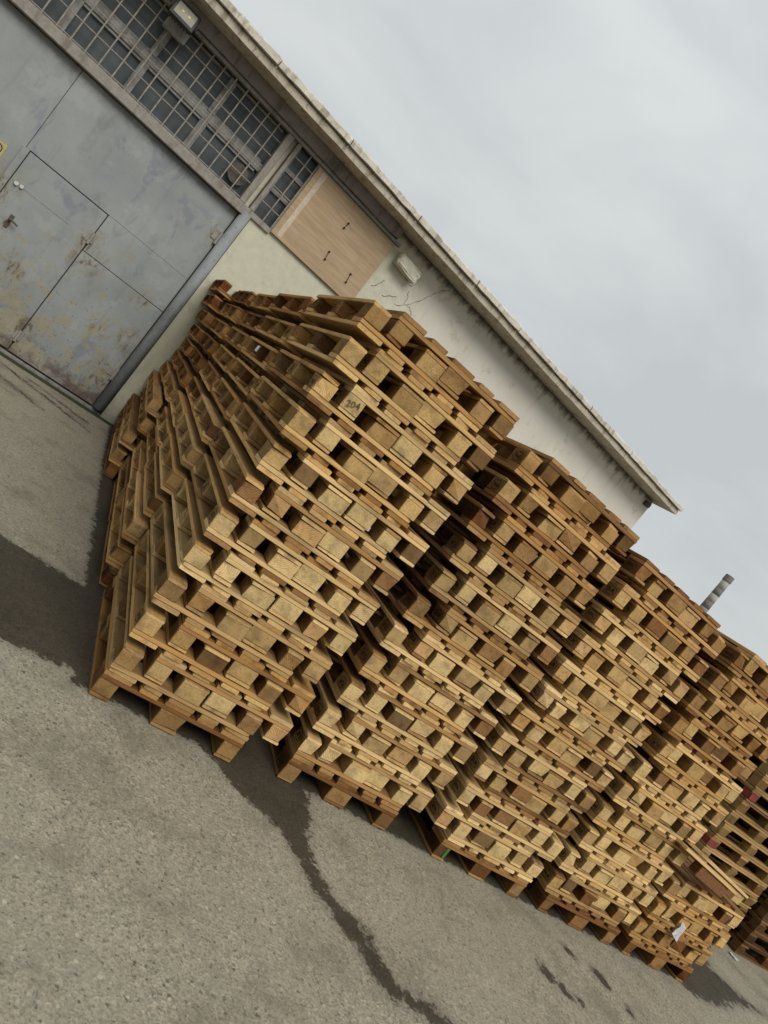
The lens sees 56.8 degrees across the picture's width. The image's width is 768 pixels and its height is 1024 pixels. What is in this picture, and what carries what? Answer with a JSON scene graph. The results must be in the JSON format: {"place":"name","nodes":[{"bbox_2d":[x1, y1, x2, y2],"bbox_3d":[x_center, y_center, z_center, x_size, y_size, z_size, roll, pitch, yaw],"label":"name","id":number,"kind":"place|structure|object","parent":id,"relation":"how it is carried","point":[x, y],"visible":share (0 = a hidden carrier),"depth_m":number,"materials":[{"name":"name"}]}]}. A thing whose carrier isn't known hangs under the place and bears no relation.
{"place":"outdoors","nodes":[
{"label":"outdoors","id":0,"kind":"place"},
{"bbox_2d":[0,351,767,1023],"bbox_3d":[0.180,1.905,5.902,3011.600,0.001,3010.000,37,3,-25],"label":"ground","id":1,"kind":"structure","parent":0,"point":[156,875],"depth_m":3.17,"materials":[{"name":"grey asphalt"}]},
{"bbox_2d":[88,575,244,761],"bbox_3d":[-1.213,0.826,3.990,0.805,0.146,1.213,37,3,-25],"label":"wooden pallet","id":2,"kind":"object","parent":1,"relation":"on","point":[105,683],"visible":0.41,"depth_m":3.48,"materials":[{"name":"brown wood"}]},
{"bbox_2d":[108,555,262,741],"bbox_3d":[-1.118,0.714,3.978,0.805,0.146,1.212,37,3,-25],"label":"wooden pallet","id":3,"kind":"object","parent":2,"relation":"on","point":[126,656],"visible":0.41,"depth_m":3.46,"materials":[{"name":"brown wood"}]},
{"bbox_2d":[143,625,292,745],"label":"wooden pallet","id":4,"kind":"object","parent":3,"relation":"on","point":[275,726],"visible":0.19,"depth_m":3.51,"materials":[{"name":"brown wood"}]},
{"bbox_2d":[129,529,282,710],"bbox_3d":[-1.013,0.551,3.960,0.805,0.146,1.212,37,3,-24],"label":"wooden pallet","id":5,"kind":"object","parent":4,"relation":"on","point":[148,621],"visible":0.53,"depth_m":3.44,"materials":[{"name":"brown wood"}]},
{"bbox_2d":[165,595,315,716],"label":"wooden pallet","id":6,"kind":"object","parent":5,"relation":"on","point":[297,695],"visible":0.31,"depth_m":3.49,"materials":[{"name":"brown wood"}]},
{"bbox_2d":[150,502,303,678],"bbox_3d":[-0.909,0.387,3.941,0.805,0.146,1.207,37,3,-25],"label":"wooden pallet","id":7,"kind":"object","parent":6,"relation":"on","point":[169,584],"visible":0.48,"depth_m":3.45,"materials":[{"name":"brown wood"}]},
{"bbox_2d":[183,564,332,683],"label":"wooden pallet","id":8,"kind":"object","parent":7,"relation":"on","point":[263,636],"visible":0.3,"depth_m":3.46,"materials":[{"name":"brown wood"}]},
{"bbox_2d":[171,478,328,649],"bbox_3d":[-0.783,0.240,3.940,0.806,0.146,1.212,37,3,-24],"label":"wooden pallet","id":9,"kind":"object","parent":8,"relation":"on","point":[194,550],"visible":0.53,"depth_m":3.45,"materials":[{"name":"brown wood"}]},
{"bbox_2d":[208,540,357,655],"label":"wooden pallet","id":10,"kind":"object","parent":9,"relation":"on","point":[289,606],"visible":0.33,"depth_m":3.45,"materials":[{"name":"brown wood"}]},
{"bbox_2d":[191,453,352,619],"bbox_3d":[-0.663,0.088,3.927,0.809,0.146,1.213,37,3,-24],"label":"wooden pallet","id":11,"kind":"object","parent":10,"relation":"on","point":[219,518],"visible":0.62,"depth_m":3.44,"materials":[{"name":"brown wood"}]},
{"bbox_2d":[232,505,380,625],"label":"wooden pallet","id":12,"kind":"object","parent":11,"relation":"on","point":[251,533],"visible":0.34,"depth_m":3.44,"materials":[{"name":"brown wood"}]},
{"bbox_2d":[209,427,375,588],"bbox_3d":[-0.547,-0.067,3.914,0.808,0.146,1.214,37,3,-25],"label":"wooden pallet","id":13,"kind":"object","parent":12,"relation":"on","point":[244,487],"visible":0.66,"depth_m":3.43,"materials":[{"name":"brown wood"}]},
{"bbox_2d":[241,443,403,595],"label":"wooden pallet","id":14,"kind":"object","parent":13,"relation":"on","point":[276,500],"visible":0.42,"depth_m":3.43,"materials":[{"name":"brown wood"}]},
{"bbox_2d":[230,402,400,558],"bbox_3d":[-0.420,-0.214,3.915,0.806,0.146,1.210,37,3,-25],"label":"wooden pallet","id":15,"kind":"object","parent":14,"relation":"on","point":[269,452],"visible":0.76,"depth_m":3.43,"materials":[{"name":"brown wood"}]},
{"bbox_2d":[263,415,428,567],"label":"wooden pallet","id":16,"kind":"object","parent":15,"relation":"on","point":[362,512],"visible":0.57,"depth_m":3.43,"materials":[{"name":"brown wood"}]},
{"bbox_2d":[249,376,423,527],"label":"wooden pallet","id":17,"kind":"object","parent":16,"relation":"on","point":[279,407],"visible":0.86,"depth_m":3.41,"materials":[{"name":"brown wood"}]},
{"bbox_2d":[281,383,449,534],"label":"wooden pallet","id":18,"kind":"object","parent":17,"relation":"on","point":[382,480],"visible":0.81,"depth_m":3.42,"materials":[{"name":"brown wood"}]},
{"bbox_2d":[267,349,446,495],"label":"wooden pallet","id":19,"kind":"object","parent":18,"relation":"on","point":[374,433],"visible":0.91,"depth_m":3.40,"materials":[{"name":"brown wood"}]},
{"bbox_2d":[301,358,473,504],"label":"wooden pallet","id":20,"kind":"object","parent":19,"relation":"on","point":[408,447],"visible":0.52,"depth_m":3.40,"materials":[{"name":"brown wood"}]},
{"bbox_2d":[287,323,471,465],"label":"wooden pallet","id":21,"kind":"object","parent":20,"relation":"on","point":[340,354],"visible":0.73,"depth_m":3.39,"materials":[{"name":"brown wood"}]},
{"bbox_2d":[352,341,496,471],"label":"wooden pallet","id":22,"kind":"object","parent":21,"relation":"on","point":[376,366],"visible":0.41,"depth_m":3.38,"materials":[{"name":"brown wood"}]},
{"bbox_2d":[304,294,493,431],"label":"wooden pallet","id":23,"kind":"object","parent":22,"relation":"on","point":[362,320],"visible":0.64,"depth_m":3.39,"materials":[{"name":"brown wood"}]},
{"bbox_2d":[379,309,519,439],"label":"wooden pallet","id":24,"kind":"object","parent":23,"relation":"on","point":[403,329],"visible":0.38,"depth_m":3.36,"materials":[{"name":"brown wood"}]},
{"bbox_2d":[268,717,398,829],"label":"wooden pallet","id":25,"kind":"object","parent":1,"relation":"on","point":[289,767],"visible":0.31,"depth_m":4.00,"materials":[{"name":"brown wood"}]},
{"bbox_2d":[286,709,412,810],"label":"wooden pallet","id":26,"kind":"object","parent":25,"relation":"on","point":[305,742],"visible":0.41,"depth_m":3.98,"materials":[{"name":"brown wood"}]},
{"bbox_2d":[314,685,433,812],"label":"wooden pallet","id":27,"kind":"object","parent":26,"relation":"on","point":[329,750],"visible":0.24,"depth_m":4.04,"materials":[{"name":"brown wood"}]},
{"bbox_2d":[306,674,431,785],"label":"wooden pallet","id":28,"kind":"object","parent":27,"relation":"on","point":[324,713],"visible":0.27,"depth_m":3.97,"materials":[{"name":"brown wood"}]},
{"bbox_2d":[324,662,457,789],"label":"wooden pallet","id":29,"kind":"object","parent":28,"relation":"on","point":[400,751],"visible":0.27,"depth_m":4.04,"materials":[{"name":"brown wood"}]},
{"bbox_2d":[321,638,453,758],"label":"wooden pallet","id":30,"kind":"object","parent":29,"relation":"on","point":[347,683],"visible":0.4,"depth_m":3.98,"materials":[{"name":"brown wood"}]},
{"bbox_2d":[346,650,477,763],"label":"wooden pallet","id":31,"kind":"object","parent":30,"relation":"on","point":[374,697],"visible":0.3,"depth_m":4.03,"materials":[{"name":"brown wood"}]},
{"bbox_2d":[326,580,473,734],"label":"wooden pallet","id":32,"kind":"object","parent":31,"relation":"on","point":[369,658],"visible":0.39,"depth_m":3.96,"materials":[{"name":"brown wood"}]},
{"bbox_2d":[354,623,497,739],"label":"wooden pallet","id":33,"kind":"object","parent":32,"relation":"on","point":[397,670],"visible":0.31,"depth_m":4.03,"materials":[{"name":"brown wood"}]},
{"bbox_2d":[345,552,494,708],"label":"wooden pallet","id":34,"kind":"object","parent":33,"relation":"on","point":[391,630],"visible":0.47,"depth_m":3.94,"materials":[{"name":"brown wood"}]},
{"bbox_2d":[379,594,521,714],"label":"wooden pallet","id":35,"kind":"object","parent":34,"relation":"on","point":[504,698],"visible":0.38,"depth_m":4.01,"materials":[{"name":"brown wood"}]},
{"bbox_2d":[366,530,515,682],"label":"wooden pallet","id":36,"kind":"object","parent":35,"relation":"on","point":[415,605],"visible":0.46,"depth_m":3.94,"materials":[{"name":"brown wood"}]},
{"bbox_2d":[388,551,543,691],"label":"wooden pallet","id":37,"kind":"object","parent":36,"relation":"on","point":[527,674],"visible":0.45,"depth_m":4.02,"materials":[{"name":"brown wood"}]},
{"bbox_2d":[404,534,539,659],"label":"wooden pallet","id":38,"kind":"object","parent":37,"relation":"on","point":[438,578],"visible":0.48,"depth_m":3.94,"materials":[{"name":"brown wood"}]},
{"bbox_2d":[400,523,561,664],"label":"wooden pallet","id":39,"kind":"object","parent":38,"relation":"on","point":[465,588],"visible":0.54,"depth_m":4.00,"materials":[{"name":"brown wood"}]},
{"bbox_2d":[386,497,559,632],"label":"wooden pallet","id":40,"kind":"object","parent":39,"relation":"on","point":[458,549],"visible":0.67,"depth_m":3.92,"materials":[{"name":"brown wood"}]},
{"bbox_2d":[410,491,580,637],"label":"wooden pallet","id":41,"kind":"object","parent":40,"relation":"on","point":[485,564],"visible":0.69,"depth_m":3.98,"materials":[{"name":"brown wood"}]},
{"bbox_2d":[406,472,575,602],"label":"wooden pallet","id":42,"kind":"object","parent":41,"relation":"on","point":[474,518],"visible":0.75,"depth_m":3.89,"materials":[{"name":"brown wood"}]},
{"bbox_2d":[440,490,597,608],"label":"wooden pallet","id":43,"kind":"object","parent":42,"relation":"on","point":[502,527],"visible":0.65,"depth_m":3.94,"materials":[{"name":"brown wood"}]},
{"bbox_2d":[451,462,598,577],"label":"wooden pallet","id":44,"kind":"object","parent":43,"relation":"on","point":[499,491],"visible":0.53,"depth_m":3.89,"materials":[{"name":"brown wood"}]},
{"bbox_2d":[448,462,620,584],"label":"wooden pallet","id":45,"kind":"object","parent":44,"relation":"on","point":[528,500],"visible":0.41,"depth_m":3.95,"materials":[{"name":"brown wood"}]},
{"bbox_2d":[469,429,618,550],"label":"wooden pallet","id":46,"kind":"object","parent":45,"relation":"on","point":[521,463],"visible":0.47,"depth_m":3.88,"materials":[{"name":"brown wood"}]},
{"bbox_2d":[468,429,639,556],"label":"wooden pallet","id":47,"kind":"object","parent":46,"relation":"on","point":[548,471],"visible":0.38,"depth_m":3.94,"materials":[{"name":"brown wood"}]},
{"bbox_2d":[0,0,683,530],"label":"warehouse","id":48,"kind":"structure","parent":1,"relation":"on","point":[156,180],"depth_m":8.21,"materials":[{"name":"paint"}]},
{"bbox_2d":[28,0,301,210],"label":"window","id":49,"kind":"structure","parent":48,"relation":"in","point":[185,89],"depth_m":7.80,"materials":[{"name":"glass"}]},
{"bbox_2d":[252,148,319,227],"bbox_3d":[-1.185,-3.887,8.536,0.298,0.962,0.122,37,3,-32],"label":"window","id":50,"kind":"structure","parent":48,"relation":"in","point":[301,167],"depth_m":8.56,"materials":[{"name":"glass"}]},
{"bbox_2d":[405,803,528,897],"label":"wooden pallet","id":51,"kind":"object","parent":1,"relation":"on","point":[439,845],"visible":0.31,"depth_m":4.48,"materials":[{"name":"brown wood"}]},
{"bbox_2d":[425,776,543,882],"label":"wooden pallet","id":52,"kind":"object","parent":51,"relation":"on","point":[457,831],"visible":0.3,"depth_m":4.47,"materials":[{"name":"brown wood"}]},
{"bbox_2d":[425,785,531,867],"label":"wooden pallet","id":53,"kind":"object","parent":52,"relation":"on","point":[444,807],"visible":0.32,"depth_m":4.38,"materials":[{"name":"brown wood"}]},
{"bbox_2d":[446,753,563,861],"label":"wooden pallet","id":54,"kind":"object","parent":53,"relation":"on","point":[477,809],"visible":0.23,"depth_m":4.46,"materials":[{"name":"brown wood"}]},
{"bbox_2d":[446,752,552,846],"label":"wooden pallet","id":55,"kind":"object","parent":54,"relation":"on","point":[463,786],"visible":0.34,"depth_m":4.38,"materials":[{"name":"brown wood"}]},
{"bbox_2d":[474,752,578,837],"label":"wooden pallet","id":56,"kind":"object","parent":55,"relation":"on","point":[494,784],"visible":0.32,"depth_m":4.43,"materials":[{"name":"brown wood"}]},
{"bbox_2d":[464,726,569,824],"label":"wooden pallet","id":57,"kind":"object","parent":56,"relation":"on","point":[482,763],"visible":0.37,"depth_m":4.37,"materials":[{"name":"brown wood"}]},
{"bbox_2d":[491,744,595,813],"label":"wooden pallet","id":58,"kind":"object","parent":57,"relation":"on","point":[512,758],"visible":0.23,"depth_m":4.43,"materials":[{"name":"brown wood"}]},
{"bbox_2d":[484,700,586,799],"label":"wooden pallet","id":59,"kind":"object","parent":58,"relation":"on","point":[501,737],"visible":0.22,"depth_m":4.37,"materials":[{"name":"brown wood"}]},
{"bbox_2d":[494,708,613,792],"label":"wooden pallet","id":60,"kind":"object","parent":59,"relation":"on","point":[531,734],"visible":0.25,"depth_m":4.41,"materials":[{"name":"brown wood"}]},
{"bbox_2d":[500,679,605,777],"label":"wooden pallet","id":61,"kind":"object","parent":60,"relation":"on","point":[523,714],"visible":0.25,"depth_m":4.36,"materials":[{"name":"brown wood"}]},
{"bbox_2d":[506,663,634,771],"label":"wooden pallet","id":62,"kind":"object","parent":61,"relation":"on","point":[553,712],"visible":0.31,"depth_m":4.40,"materials":[{"name":"brown wood"}]},
{"bbox_2d":[508,675,626,756],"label":"wooden pallet","id":63,"kind":"object","parent":62,"relation":"on","point":[543,693],"visible":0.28,"depth_m":4.34,"materials":[{"name":"brown wood"}]},
{"bbox_2d":[527,656,651,747],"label":"wooden pallet","id":64,"kind":"object","parent":63,"relation":"on","point":[570,687],"visible":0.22,"depth_m":4.39,"materials":[{"name":"brown wood"}]},
{"bbox_2d":[530,651,644,733],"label":"wooden pallet","id":65,"kind":"object","parent":64,"relation":"on","point":[560,667],"visible":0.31,"depth_m":4.33,"materials":[{"name":"brown wood"}]},
{"bbox_2d":[546,627,670,724],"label":"wooden pallet","id":66,"kind":"object","parent":65,"relation":"on","point":[590,663],"visible":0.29,"depth_m":4.39,"materials":[{"name":"brown wood"}]},
{"bbox_2d":[539,601,662,710],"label":"wooden pallet","id":67,"kind":"object","parent":66,"relation":"on","point":[614,670],"visible":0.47,"depth_m":4.32,"materials":[{"name":"brown wood"}]},
{"bbox_2d":[538,590,689,703],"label":"wooden pallet","id":68,"kind":"object","parent":67,"relation":"on","point":[612,634],"visible":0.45,"depth_m":4.38,"materials":[{"name":"brown wood"}]},
{"bbox_2d":[552,572,681,685],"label":"wooden pallet","id":69,"kind":"object","parent":68,"relation":"on","point":[596,615],"visible":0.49,"depth_m":4.32,"materials":[{"name":"brown wood"}]},
{"bbox_2d":[581,574,708,681],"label":"wooden pallet","id":70,"kind":"object","parent":69,"relation":"on","point":[631,614],"visible":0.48,"depth_m":4.38,"materials":[{"name":"brown wood"}]},
{"bbox_2d":[591,576,700,663],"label":"wooden pallet","id":71,"kind":"object","parent":70,"relation":"on","point":[620,594],"visible":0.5,"depth_m":4.30,"materials":[{"name":"brown wood"}]},
{"bbox_2d":[603,549,725,658],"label":"wooden pallet","id":72,"kind":"object","parent":71,"relation":"on","point":[685,621],"visible":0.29,"depth_m":4.36,"materials":[{"name":"brown wood"}]},
{"bbox_2d":[607,548,720,641],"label":"wooden pallet","id":73,"kind":"object","parent":72,"relation":"on","point":[674,599],"visible":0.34,"depth_m":4.30,"materials":[{"name":"brown wood"}]},
{"bbox_2d":[524,880,620,944],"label":"wooden pallet","id":74,"kind":"object","parent":1,"relation":"on","point":[544,901],"visible":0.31,"depth_m":4.88,"materials":[{"name":"brown wood"}]},
{"bbox_2d":[536,859,626,926],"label":"wooden pallet","id":75,"kind":"object","parent":74,"relation":"on","point":[551,878],"visible":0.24,"depth_m":4.84,"materials":[{"name":"brown wood"}]},
{"bbox_2d":[535,852,641,925],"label":"wooden pallet","id":76,"kind":"object","parent":75,"relation":"on","point":[571,882],"visible":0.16,"depth_m":4.91,"materials":[{"name":"brown wood"}]},
{"bbox_2d":[554,832,641,903],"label":"wooden pallet","id":77,"kind":"object","parent":76,"relation":"on","point":[598,877],"visible":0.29,"depth_m":4.81,"materials":[{"name":"brown wood"}]},
{"bbox_2d":[554,831,657,906],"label":"wooden pallet","id":78,"kind":"object","parent":77,"relation":"on","point":[587,861],"visible":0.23,"depth_m":4.87,"materials":[{"name":"brown wood"}]},
{"bbox_2d":[569,809,656,884],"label":"wooden pallet","id":79,"kind":"object","parent":78,"relation":"on","point":[584,834],"visible":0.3,"depth_m":4.80,"materials":[{"name":"brown wood"}]},
{"bbox_2d":[568,806,673,885],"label":"wooden pallet","id":80,"kind":"object","parent":79,"relation":"on","point":[606,838],"visible":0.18,"depth_m":4.87,"materials":[{"name":"brown wood"}]},
{"bbox_2d":[584,781,673,862],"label":"wooden pallet","id":81,"kind":"object","parent":80,"relation":"on","point":[599,811],"visible":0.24,"depth_m":4.77,"materials":[{"name":"brown wood"}]},
{"bbox_2d":[587,787,689,865],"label":"wooden pallet","id":82,"kind":"object","parent":81,"relation":"on","point":[652,838],"visible":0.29,"depth_m":4.84,"materials":[{"name":"brown wood"}]},
{"bbox_2d":[604,761,691,841],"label":"wooden pallet","id":83,"kind":"object","parent":82,"relation":"on","point":[618,789],"visible":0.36,"depth_m":4.78,"materials":[{"name":"brown wood"}]},
{"bbox_2d":[616,769,707,843],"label":"wooden pallet","id":84,"kind":"object","parent":83,"relation":"on","point":[668,817],"visible":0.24,"depth_m":4.84,"materials":[{"name":"brown wood"}]},
{"bbox_2d":[624,741,709,820],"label":"wooden pallet","id":85,"kind":"object","parent":84,"relation":"on","point":[638,767],"visible":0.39,"depth_m":4.77,"materials":[{"name":"brown wood"}]},
{"bbox_2d":[632,745,728,826],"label":"wooden pallet","id":86,"kind":"object","parent":85,"relation":"on","point":[659,775],"visible":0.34,"depth_m":4.84,"materials":[{"name":"brown wood"}]},
{"bbox_2d":[639,715,730,803],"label":"wooden pallet","id":87,"kind":"object","parent":86,"relation":"on","point":[658,746],"visible":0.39,"depth_m":4.79,"materials":[{"name":"brown wood"}]},
{"bbox_2d":[646,724,742,803],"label":"wooden pallet","id":88,"kind":"object","parent":87,"relation":"on","point":[711,772],"visible":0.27,"depth_m":4.83,"materials":[{"name":"brown wood"}]},
{"bbox_2d":[657,696,744,779],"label":"wooden pallet","id":89,"kind":"object","parent":88,"relation":"on","point":[675,725],"visible":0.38,"depth_m":4.75,"materials":[{"name":"brown wood"}]},
{"bbox_2d":[656,690,756,780],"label":"wooden pallet","id":90,"kind":"object","parent":89,"relation":"on","point":[691,730],"visible":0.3,"depth_m":4.79,"materials":[{"name":"brown wood"}]},
{"bbox_2d":[590,627,760,758],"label":"wooden pallet","id":91,"kind":"object","parent":90,"relation":"on","point":[692,698],"visible":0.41,"depth_m":4.73,"materials":[{"name":"brown wood"}]},
{"bbox_2d":[654,672,767,762],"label":"wooden pallet","id":92,"kind":"object","parent":91,"relation":"on","point":[712,705],"visible":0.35,"depth_m":4.79,"materials":[{"name":"brown wood"}]},
{"bbox_2d":[697,658,767,738],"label":"wooden pallet","id":93,"kind":"object","parent":92,"relation":"on","point":[714,680],"visible":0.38,"depth_m":4.73,"materials":[{"name":"brown wood"}]},
{"bbox_2d":[613,923,693,981],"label":"wooden pallet","id":94,"kind":"object","parent":1,"relation":"on","point":[626,944],"visible":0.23,"depth_m":5.27,"materials":[{"name":"brown wood"}]},
{"bbox_2d":[620,914,700,964],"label":"wooden pallet","id":95,"kind":"object","parent":94,"relation":"on","point":[659,941],"visible":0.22,"depth_m":5.23,"materials":[{"name":"brown wood"}]},
{"bbox_2d":[633,900,712,965],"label":"wooden pallet","id":96,"kind":"object","parent":95,"relation":"on","point":[677,947],"visible":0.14,"depth_m":5.26,"materials":[{"name":"brown wood"}]},
{"bbox_2d":[634,894,717,948],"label":"wooden pallet","id":97,"kind":"object","parent":96,"relation":"on","point":[654,909],"visible":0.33,"depth_m":5.20,"materials":[{"name":"brown wood"}]},
{"bbox_2d":[650,882,730,948],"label":"wooden pallet","id":98,"kind":"object","parent":97,"relation":"on","point":[699,925],"visible":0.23,"depth_m":5.25,"materials":[{"name":"brown wood"}]},
{"bbox_2d":[651,859,732,928],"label":"wooden pallet","id":99,"kind":"object","parent":98,"relation":"on","point":[695,903],"visible":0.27,"depth_m":5.20,"materials":[{"name":"brown wood"}]},
{"bbox_2d":[665,856,744,928],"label":"wooden pallet","id":100,"kind":"object","parent":99,"relation":"on","point":[688,879],"visible":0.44,"depth_m":5.27,"materials":[{"name":"brown wood"}]},
{"bbox_2d":[677,838,748,904],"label":"broken pallet","id":101,"kind":"object","parent":100,"relation":"on","point":[715,879],"visible":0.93,"depth_m":5.02,"materials":[{"name":"brown wood"}]},
{"bbox_2d":[230,0,767,714],"label":"sky","id":102,"kind":"structure","parent":0,"point":[600,167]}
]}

